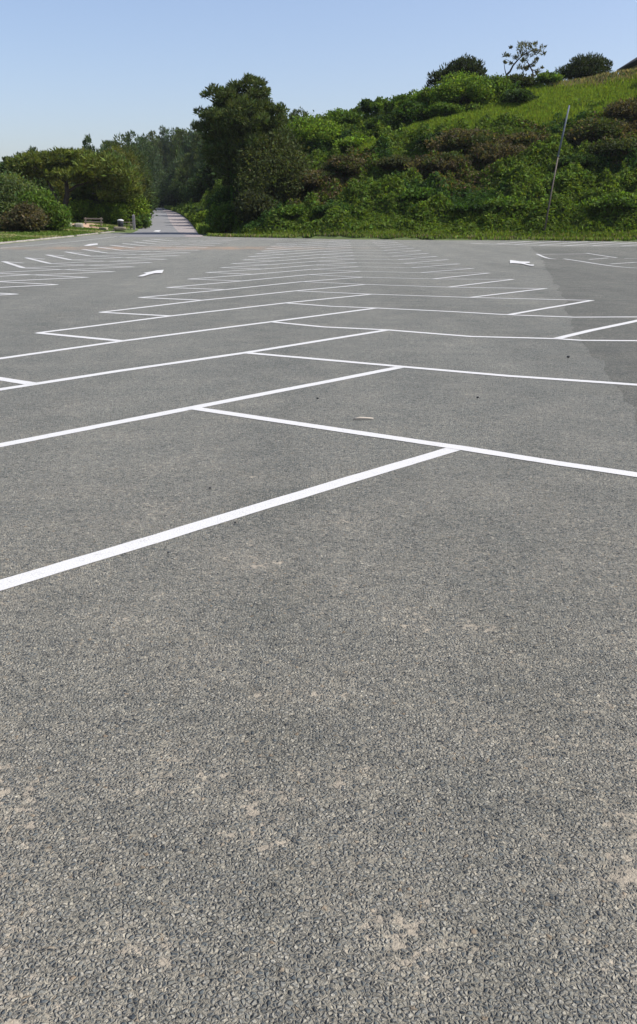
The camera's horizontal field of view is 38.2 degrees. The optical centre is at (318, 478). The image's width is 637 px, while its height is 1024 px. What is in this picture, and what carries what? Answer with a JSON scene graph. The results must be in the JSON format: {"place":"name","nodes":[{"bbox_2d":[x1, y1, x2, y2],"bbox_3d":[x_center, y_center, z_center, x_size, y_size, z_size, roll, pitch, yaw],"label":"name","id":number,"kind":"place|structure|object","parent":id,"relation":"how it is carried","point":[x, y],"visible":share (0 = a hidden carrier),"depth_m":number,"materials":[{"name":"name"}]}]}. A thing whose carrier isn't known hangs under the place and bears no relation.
{"place":"outdoors","nodes":[
{"label":"outdoors","id":0,"kind":"place"},
{"bbox_2d":[0,222,143,241],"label":"lawn grass","id":1,"kind":"structure","parent":0,"point":[7,235],"depth_m":80.25,"materials":[{"name":"green plant"}]},
{"bbox_2d":[72,223,100,227],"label":"dirt path","id":2,"kind":"structure","parent":0,"point":[86,225],"depth_m":93.81,"materials":[{"name":"beige soil"}]},
{"bbox_2d":[118,208,185,236],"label":"road","id":3,"kind":"structure","parent":0,"point":[161,222],"depth_m":103.97,"materials":[{"name":"grey asphalt"}]},
{"bbox_2d":[157,208,202,236],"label":"footway","id":4,"kind":"structure","parent":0,"point":[181,224],"depth_m":125.88,"materials":[{"name":"grey concrete"}]},
{"bbox_2d":[0,233,636,1023],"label":"car park","id":5,"kind":"structure","parent":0,"point":[228,795],"depth_m":3.38,"materials":[{"name":"grey asphalt"}]},
{"bbox_2d":[0,238,232,294],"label":"faded bay lines","id":6,"kind":"object","parent":5,"relation":"on","point":[93,261],"visible":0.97,"depth_m":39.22,"materials":[{"name":"paint"}]},
{"bbox_2d":[140,270,162,275],"bbox_3d":[-5.258,-6.539,29.233,0.616,0.001,4.088,0,15,0],"label":"painted arrow","id":7,"kind":"object","parent":5,"relation":"on","point":[156,271],"visible":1,"depth_m":29.45,"materials":[{"name":"paint"}]},
{"bbox_2d":[0,241,458,590],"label":"diagonal bay lines","id":8,"kind":"object","parent":5,"relation":"on","point":[29,576],"visible":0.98,"depth_m":6.12,"materials":[{"name":"paint"}]},
{"bbox_2d":[0,241,636,384],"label":"bay end strokes","id":9,"kind":"object","parent":5,"relation":"on","point":[29,382],"visible":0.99,"depth_m":16.07,"materials":[{"name":"paint"}]},
{"bbox_2d":[189,240,636,476],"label":"cross bay lines","id":10,"kind":"object","parent":5,"relation":"on","point":[540,460],"visible":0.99,"depth_m":7.57,"materials":[{"name":"paint"}]},
{"bbox_2d":[510,260,533,265],"bbox_3d":[8.064,-8.633,36.779,0.859,0.020,5.067,2,16,9],"label":"painted arrow","id":11,"kind":"object","parent":5,"relation":"on","point":[514,261],"visible":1,"depth_m":37.00,"materials":[{"name":"paint"}]},
{"bbox_2d":[0,0,636,161],"label":"sky","id":12,"kind":"structure","parent":0,"point":[70,70],"materials":[{"name":"blue"}]},
{"bbox_2d":[5,73,636,243],"bbox_3d":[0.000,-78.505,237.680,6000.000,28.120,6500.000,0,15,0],"label":"ground","id":13,"kind":"structure","parent":0,"point":[128,230],"depth_m":73.46,"materials":[{"name":"green plant"}]},
{"bbox_2d":[0,156,17,184],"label":"bush","id":14,"kind":"object","parent":13,"relation":"on","point":[2,167],"visible":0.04,"depth_m":104.22,"materials":[{"name":"green plant"}]},
{"bbox_2d":[0,168,40,224],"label":"bush","id":15,"kind":"object","parent":13,"relation":"on","point":[8,187],"visible":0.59,"depth_m":82.63,"materials":[{"name":"green plant"}]},
{"bbox_2d":[0,199,52,230],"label":"bush","id":16,"kind":"object","parent":13,"relation":"on","point":[23,216],"visible":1,"depth_m":80.24,"materials":[{"name":"green plant"}]},
{"bbox_2d":[12,176,46,189],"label":"bush","id":17,"kind":"object","parent":13,"relation":"on","point":[38,182],"visible":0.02,"depth_m":106.61,"materials":[{"name":"green plant"}]},
{"bbox_2d":[5,185,72,228],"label":"bush","id":18,"kind":"object","parent":13,"relation":"on","point":[45,201],"visible":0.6,"depth_m":82.76,"materials":[{"name":"green plant"}]},
{"bbox_2d":[36,176,64,203],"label":"bush","id":19,"kind":"object","parent":13,"relation":"on","point":[56,192],"visible":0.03,"depth_m":110.44,"materials":[{"name":"green plant"}]},
{"bbox_2d":[34,177,72,200],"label":"pine tree","id":20,"kind":"object","parent":13,"relation":"on","point":[59,184],"visible":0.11,"depth_m":111.86,"materials":[{"name":"green plant"}]},
{"bbox_2d":[0,231,113,243],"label":"kerb","id":21,"kind":"structure","parent":13,"relation":"on","point":[52,237],"depth_m":71.61,"materials":[{"name":"concrete"}]},
{"bbox_2d":[0,217,132,230],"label":"woodland floor plants","id":22,"kind":"object","parent":13,"relation":"on","point":[75,219],"visible":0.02,"depth_m":103.62,"materials":[{"name":"green plant"}]},
{"bbox_2d":[2,146,142,205],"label":"pine tree","id":23,"kind":"object","parent":13,"relation":"on","point":[83,166],"visible":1,"depth_m":101.34,"materials":[{"name":"green plant"}]},
{"bbox_2d":[67,198,98,220],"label":"bush","id":24,"kind":"object","parent":13,"relation":"on","point":[82,209],"visible":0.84,"depth_m":103.78,"materials":[{"name":"green plant"}]},
{"bbox_2d":[81,133,98,153],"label":"pine tree","id":25,"kind":"object","parent":13,"relation":"on","point":[87,140],"visible":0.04,"depth_m":120.34,"materials":[{"name":"green plant"}]},
{"bbox_2d":[84,218,102,225],"bbox_3d":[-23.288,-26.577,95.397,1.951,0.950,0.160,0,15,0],"label":"bench","id":26,"kind":"object","parent":13,"relation":"on","point":[100,221],"visible":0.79,"depth_m":95.30,"materials":[{"name":"brown wood"}]},
{"bbox_2d":[71,149,143,207],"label":"pine tree","id":27,"kind":"object","parent":13,"relation":"on","point":[83,192],"visible":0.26,"depth_m":106.04,"materials":[{"name":"green plant"}]},
{"bbox_2d":[92,201,129,223],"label":"bush","id":28,"kind":"object","parent":13,"relation":"on","point":[111,212],"visible":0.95,"depth_m":104.77,"materials":[{"name":"green plant"}]},
{"bbox_2d":[101,144,146,193],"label":"pine tree","id":29,"kind":"object","parent":13,"relation":"on","point":[133,157],"visible":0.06,"depth_m":124.56,"materials":[{"name":"green plant"}]},
{"bbox_2d":[99,133,150,171],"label":"pine tree","id":30,"kind":"object","parent":13,"relation":"on","point":[125,146],"visible":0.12,"depth_m":140.87,"materials":[{"name":"green plant"}]},
{"bbox_2d":[120,193,151,225],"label":"bush","id":31,"kind":"object","parent":13,"relation":"on","point":[141,205],"visible":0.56,"depth_m":106.28,"materials":[{"name":"green plant"}]},
{"bbox_2d":[121,151,155,203],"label":"pine tree","id":32,"kind":"object","parent":13,"relation":"on","point":[147,194],"visible":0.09,"depth_m":132.88,"materials":[{"name":"green plant"}]},
{"bbox_2d":[121,129,155,185],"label":"pine tree","id":33,"kind":"object","parent":13,"relation":"on","point":[128,134],"visible":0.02,"depth_m":155.32,"materials":[{"name":"green plant"}]},
{"bbox_2d":[135,211,152,228],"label":"bush","id":34,"kind":"object","parent":13,"relation":"on","point":[142,220],"visible":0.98,"depth_m":106.31,"materials":[{"name":"green plant"}]},
{"bbox_2d":[134,133,163,196],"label":"pine tree","id":35,"kind":"object","parent":13,"relation":"on","point":[153,164],"visible":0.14,"depth_m":203.21,"materials":[{"name":"green plant"}]},
{"bbox_2d":[142,163,157,204],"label":"pine tree","id":36,"kind":"object","parent":13,"relation":"on","point":[152,189],"visible":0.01,"depth_m":152.44,"materials":[{"name":"green plant"}]},
{"bbox_2d":[136,137,163,196],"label":"pine tree","id":37,"kind":"object","parent":13,"relation":"on","point":[159,173],"visible":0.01,"depth_m":218.65,"materials":[{"name":"green plant"}]},
{"bbox_2d":[146,130,168,166],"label":"pine tree","id":38,"kind":"object","parent":13,"relation":"on","point":[151,137],"visible":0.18,"depth_m":274.66,"materials":[{"name":"green plant"}]},
{"bbox_2d":[156,125,170,169],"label":"pine tree","id":39,"kind":"object","parent":13,"relation":"on","point":[161,133],"visible":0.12,"depth_m":279.14,"materials":[{"name":"green plant"}]},
{"bbox_2d":[155,174,171,203],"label":"bush","id":40,"kind":"object","parent":13,"relation":"on","point":[163,187],"visible":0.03,"depth_m":267.34,"materials":[{"name":"green plant"}]},
{"bbox_2d":[159,178,175,205],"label":"bush","id":41,"kind":"object","parent":13,"relation":"on","point":[164,189],"visible":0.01,"depth_m":256.26,"materials":[{"name":"green plant"}]},
{"bbox_2d":[161,127,176,171],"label":"pine tree","id":42,"kind":"object","parent":13,"relation":"on","point":[168,146],"visible":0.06,"depth_m":276.05,"materials":[{"name":"green plant"}]},
{"bbox_2d":[160,180,185,206],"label":"bush","id":43,"kind":"object","parent":13,"relation":"on","point":[170,194],"visible":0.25,"depth_m":235.00,"materials":[{"name":"green plant"}]},
{"bbox_2d":[166,150,184,185],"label":"pine tree","id":44,"kind":"object","parent":13,"relation":"on","point":[179,156],"visible":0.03,"depth_m":246.80,"materials":[{"name":"green plant"}]},
{"bbox_2d":[165,121,193,176],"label":"pine tree","id":45,"kind":"object","parent":13,"relation":"on","point":[177,138],"visible":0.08,"depth_m":252.82,"materials":[{"name":"green plant"}]},
{"bbox_2d":[174,152,193,184],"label":"pine tree","id":46,"kind":"object","parent":13,"relation":"on","point":[180,174],"visible":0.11,"depth_m":221.39,"materials":[{"name":"green plant"}]},
{"bbox_2d":[174,178,199,204],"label":"bush","id":47,"kind":"object","parent":13,"relation":"on","point":[179,191],"visible":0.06,"depth_m":210.57,"materials":[{"name":"green plant"}]},
{"bbox_2d":[176,119,199,184],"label":"pine tree","id":48,"kind":"object","parent":13,"relation":"on","point":[187,145],"visible":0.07,"depth_m":224.73,"materials":[{"name":"green plant"}]},
{"bbox_2d":[180,172,201,200],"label":"bush","id":49,"kind":"object","parent":13,"relation":"on","point":[190,190],"visible":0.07,"depth_m":167.01,"materials":[{"name":"green plant"}]},
{"bbox_2d":[181,178,200,203],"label":"bush","id":50,"kind":"object","parent":13,"relation":"on","point":[189,199],"visible":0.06,"depth_m":188.02,"materials":[{"name":"green plant"}]},
{"bbox_2d":[185,129,204,178],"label":"pine tree","id":51,"kind":"object","parent":13,"relation":"on","point":[195,155],"visible":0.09,"depth_m":201.60,"materials":[{"name":"green plant"}]},
{"bbox_2d":[187,210,206,223],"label":"bush","id":52,"kind":"object","parent":13,"relation":"on","point":[199,216],"visible":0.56,"depth_m":107.01,"materials":[{"name":"green plant"}]},
{"bbox_2d":[191,168,208,196],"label":"bush","id":53,"kind":"object","parent":13,"relation":"on","point":[198,186],"visible":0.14,"depth_m":148.08,"materials":[{"name":"green plant"}]},
{"bbox_2d":[191,135,214,174],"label":"pine tree","id":54,"kind":"object","parent":13,"relation":"on","point":[200,143],"visible":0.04,"depth_m":169.26,"materials":[{"name":"green plant"}]},
{"bbox_2d":[199,156,227,190],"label":"bush","id":55,"kind":"object","parent":13,"relation":"on","point":[209,177],"visible":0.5,"depth_m":130.06,"materials":[{"name":"green plant"}]},
{"bbox_2d":[207,186,230,207],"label":"bush","id":56,"kind":"object","parent":13,"relation":"on","point":[224,195],"visible":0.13,"depth_m":87.87,"materials":[{"name":"green plant"}]},
{"bbox_2d":[164,177,276,233],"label":"lane edge grass","id":57,"kind":"structure","parent":13,"relation":"on","point":[201,228],"depth_m":112.76,"materials":[{"name":"green plant"}]},
{"bbox_2d":[202,201,239,232],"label":"bush","id":58,"kind":"object","parent":13,"relation":"on","point":[221,218],"visible":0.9,"depth_m":84.30,"materials":[{"name":"green plant"}]},
{"bbox_2d":[191,73,293,201],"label":"pine tree","id":59,"kind":"object","parent":13,"relation":"on","point":[236,112],"visible":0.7,"depth_m":83.60,"materials":[{"name":"green plant"}]},
{"bbox_2d":[232,187,283,222],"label":"bush","id":60,"kind":"object","parent":13,"relation":"on","point":[254,204],"visible":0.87,"depth_m":79.94,"materials":[{"name":"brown plant"}]},
{"bbox_2d":[227,128,315,200],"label":"bush","id":61,"kind":"object","parent":13,"relation":"on","point":[267,170],"visible":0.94,"depth_m":82.19,"materials":[{"name":"green plant"}]},
{"bbox_2d":[276,203,310,217],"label":"bush","id":62,"kind":"object","parent":13,"relation":"on","point":[292,210],"visible":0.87,"depth_m":77.18,"materials":[{"name":"green plant"}]},
{"bbox_2d":[288,106,308,125],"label":"pine tree","id":63,"kind":"object","parent":13,"relation":"on","point":[301,111],"visible":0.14,"depth_m":116.52,"materials":[{"name":"green plant"}]},
{"bbox_2d":[289,133,311,152],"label":"bush","id":64,"kind":"object","parent":13,"relation":"on","point":[305,144],"visible":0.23,"depth_m":97.67,"materials":[{"name":"green plant"}]},
{"bbox_2d":[292,168,341,187],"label":"bush","id":65,"kind":"object","parent":13,"relation":"on","point":[315,178],"visible":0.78,"depth_m":82.74,"materials":[{"name":"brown plant"}]},
{"bbox_2d":[284,110,359,144],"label":"bush","id":66,"kind":"object","parent":13,"relation":"on","point":[312,128],"visible":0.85,"depth_m":96.34,"materials":[{"name":"green plant"}]},
{"bbox_2d":[309,200,360,214],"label":"bush","id":67,"kind":"object","parent":13,"relation":"on","point":[320,209],"visible":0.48,"depth_m":75.43,"materials":[{"name":"green plant"}]},
{"bbox_2d":[318,107,366,124],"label":"bush","id":68,"kind":"object","parent":13,"relation":"on","point":[342,116],"visible":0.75,"depth_m":98.29,"materials":[{"name":"green plant"}]},
{"bbox_2d":[315,154,374,174],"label":"bush","id":69,"kind":"object","parent":13,"relation":"on","point":[348,164],"visible":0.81,"depth_m":83.10,"materials":[{"name":"brown plant"}]},
{"bbox_2d":[332,133,376,149],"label":"bush","id":70,"kind":"object","parent":13,"relation":"on","point":[347,142],"visible":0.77,"depth_m":89.70,"materials":[{"name":"green plant"}]},
{"bbox_2d":[360,97,373,112],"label":"bush","id":71,"kind":"object","parent":13,"relation":"on","point":[365,103],"visible":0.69,"depth_m":99.58,"materials":[{"name":"green plant"}]},
{"bbox_2d":[368,96,389,111],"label":"bush","id":72,"kind":"object","parent":13,"relation":"on","point":[377,104],"visible":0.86,"depth_m":98.12,"materials":[{"name":"green plant"}]},
{"bbox_2d":[365,114,402,133],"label":"bush","id":73,"kind":"object","parent":13,"relation":"on","point":[389,119],"visible":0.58,"depth_m":91.94,"materials":[{"name":"green plant"}]},
{"bbox_2d":[371,154,414,168],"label":"bush","id":74,"kind":"object","parent":13,"relation":"on","point":[393,160],"visible":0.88,"depth_m":81.33,"materials":[{"name":"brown plant"}]},
{"bbox_2d":[387,93,413,107],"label":"bush","id":75,"kind":"object","parent":13,"relation":"on","point":[403,97],"visible":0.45,"depth_m":96.09,"materials":[{"name":"green plant"}]},
{"bbox_2d":[177,67,636,237],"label":"hillside undergrowth","id":76,"kind":"object","parent":13,"relation":"on","point":[559,97],"visible":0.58,"depth_m":76.54,"materials":[{"name":"green plant"}]},
{"bbox_2d":[392,100,432,120],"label":"bush","id":77,"kind":"object","parent":13,"relation":"on","point":[409,110],"visible":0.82,"depth_m":91.35,"materials":[{"name":"green plant"}]},
{"bbox_2d":[395,186,437,200],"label":"bush","id":78,"kind":"object","parent":13,"relation":"on","point":[421,194],"visible":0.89,"depth_m":73.91,"materials":[{"name":"green plant"}]},
{"bbox_2d":[207,227,636,240],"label":"verge grass","id":79,"kind":"structure","parent":13,"relation":"on","point":[612,237],"depth_m":69.57,"materials":[{"name":"green plant"}]},
{"bbox_2d":[411,86,439,104],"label":"bush","id":80,"kind":"object","parent":13,"relation":"on","point":[420,97],"visible":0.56,"depth_m":94.38,"materials":[{"name":"green plant"}]},
{"bbox_2d":[413,131,443,145],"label":"bush","id":81,"kind":"object","parent":13,"relation":"on","point":[420,139],"visible":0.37,"depth_m":83.44,"materials":[{"name":"green plant"}]},
{"bbox_2d":[402,149,474,171],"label":"bush","id":82,"kind":"object","parent":13,"relation":"on","point":[448,161],"visible":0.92,"depth_m":78.38,"materials":[{"name":"green plant"}]},
{"bbox_2d":[423,100,465,117],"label":"bush","id":83,"kind":"object","parent":13,"relation":"on","point":[438,108],"visible":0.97,"depth_m":89.11,"materials":[{"name":"green plant"}]},
{"bbox_2d":[421,52,486,88],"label":"bush","id":84,"kind":"object","parent":13,"relation":"on","point":[469,63],"visible":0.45,"depth_m":94.51,"materials":[{"name":"green plant"}]},
{"bbox_2d":[427,69,502,103],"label":"bush","id":85,"kind":"object","parent":13,"relation":"on","point":[457,87],"visible":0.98,"depth_m":89.97,"materials":[{"name":"green plant"}]},
{"bbox_2d":[421,126,511,152],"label":"bush","id":86,"kind":"object","parent":13,"relation":"on","point":[454,138],"visible":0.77,"depth_m":80.28,"materials":[{"name":"green plant"}]},
{"bbox_2d":[443,199,499,212],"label":"bush","id":87,"kind":"object","parent":13,"relation":"on","point":[474,205],"visible":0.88,"depth_m":71.55,"materials":[{"name":"green plant"}]},
{"bbox_2d":[480,72,518,96],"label":"bush","id":88,"kind":"object","parent":13,"relation":"on","point":[501,82],"visible":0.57,"depth_m":90.61,"materials":[{"name":"green plant"}]},
{"bbox_2d":[466,140,535,162],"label":"bush","id":89,"kind":"object","parent":13,"relation":"on","point":[491,153],"visible":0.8,"depth_m":77.89,"materials":[{"name":"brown plant"}]},
{"bbox_2d":[483,195,535,208],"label":"bush","id":90,"kind":"object","parent":13,"relation":"on","point":[515,201],"visible":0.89,"depth_m":70.86,"materials":[{"name":"green plant"}]},
{"bbox_2d":[500,88,539,103],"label":"bush","id":91,"kind":"object","parent":13,"relation":"on","point":[518,95],"visible":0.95,"depth_m":88.50,"materials":[{"name":"green plant"}]},
{"bbox_2d":[506,71,536,86],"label":"bush","id":92,"kind":"object","parent":13,"relation":"on","point":[527,80],"visible":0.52,"depth_m":91.86,"materials":[{"name":"green plant"}]},
{"bbox_2d":[502,40,546,80],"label":"crooked tree","id":93,"kind":"object","parent":13,"relation":"on","point":[527,54],"visible":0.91,"depth_m":93.81,"materials":[{"name":"green plant"}]},
{"bbox_2d":[498,126,551,145],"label":"bush","id":94,"kind":"object","parent":13,"relation":"on","point":[534,135],"visible":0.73,"depth_m":79.44,"materials":[{"name":"green plant"}]},
{"bbox_2d":[534,71,564,83],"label":"bush","id":95,"kind":"object","parent":13,"relation":"on","point":[546,75],"visible":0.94,"depth_m":91.42,"materials":[{"name":"green plant"}]},
{"bbox_2d":[544,105,569,230],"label":"leaning pole","id":96,"kind":"object","parent":13,"relation":"on","point":[556,166],"visible":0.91,"depth_m":67.60,"materials":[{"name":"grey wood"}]},
{"bbox_2d":[543,170,600,183],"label":"bush","id":97,"kind":"object","parent":13,"relation":"on","point":[593,178],"visible":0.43,"depth_m":72.13,"materials":[{"name":"green plant"}]},
{"bbox_2d":[555,152,607,167],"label":"bush","id":98,"kind":"object","parent":13,"relation":"on","point":[583,160],"visible":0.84,"depth_m":73.78,"materials":[{"name":"green plant"}]},
{"bbox_2d":[555,51,613,80],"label":"bush","id":99,"kind":"object","parent":13,"relation":"on","point":[586,66],"visible":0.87,"depth_m":94.83,"materials":[{"name":"green plant"}]},
{"bbox_2d":[564,116,636,144],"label":"bush","id":100,"kind":"object","parent":13,"relation":"on","point":[586,129],"visible":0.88,"depth_m":78.19,"materials":[{"name":"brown plant"}]},
{"bbox_2d":[574,191,636,209],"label":"bush","id":101,"kind":"object","parent":13,"relation":"on","point":[621,199],"visible":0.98,"depth_m":67.81,"materials":[{"name":"green plant"}]},
{"bbox_2d":[582,137,636,157],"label":"bush","id":102,"kind":"object","parent":13,"relation":"on","point":[625,144],"visible":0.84,"depth_m":73.30,"materials":[{"name":"green plant"}]},
{"bbox_2d":[602,94,636,122],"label":"bush","id":103,"kind":"object","parent":13,"relation":"on","point":[626,110],"visible":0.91,"depth_m":79.32,"materials":[{"name":"brown plant"}]},
{"bbox_2d":[617,57,636,70],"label":"house","id":104,"kind":"structure","parent":13,"relation":"on","point":[632,64],"depth_m":102.28,"materials":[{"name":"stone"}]},
{"bbox_2d":[531,246,636,421],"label":"resurfaced asphalt","id":105,"kind":"structure","parent":0,"point":[611,290],"depth_m":19.39,"materials":[{"name":"grey asphalt"}]},
{"bbox_2d":[6,236,636,263],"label":"faded edge lines","id":106,"kind":"object","parent":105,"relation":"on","point":[500,243],"visible":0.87,"depth_m":59.64,"materials":[{"name":"paint"}]},
{"bbox_2d":[537,253,631,267],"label":"bay lines","id":107,"kind":"object","parent":105,"relation":"on","point":[589,262],"visible":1,"depth_m":41.06,"materials":[{"name":"paint"}]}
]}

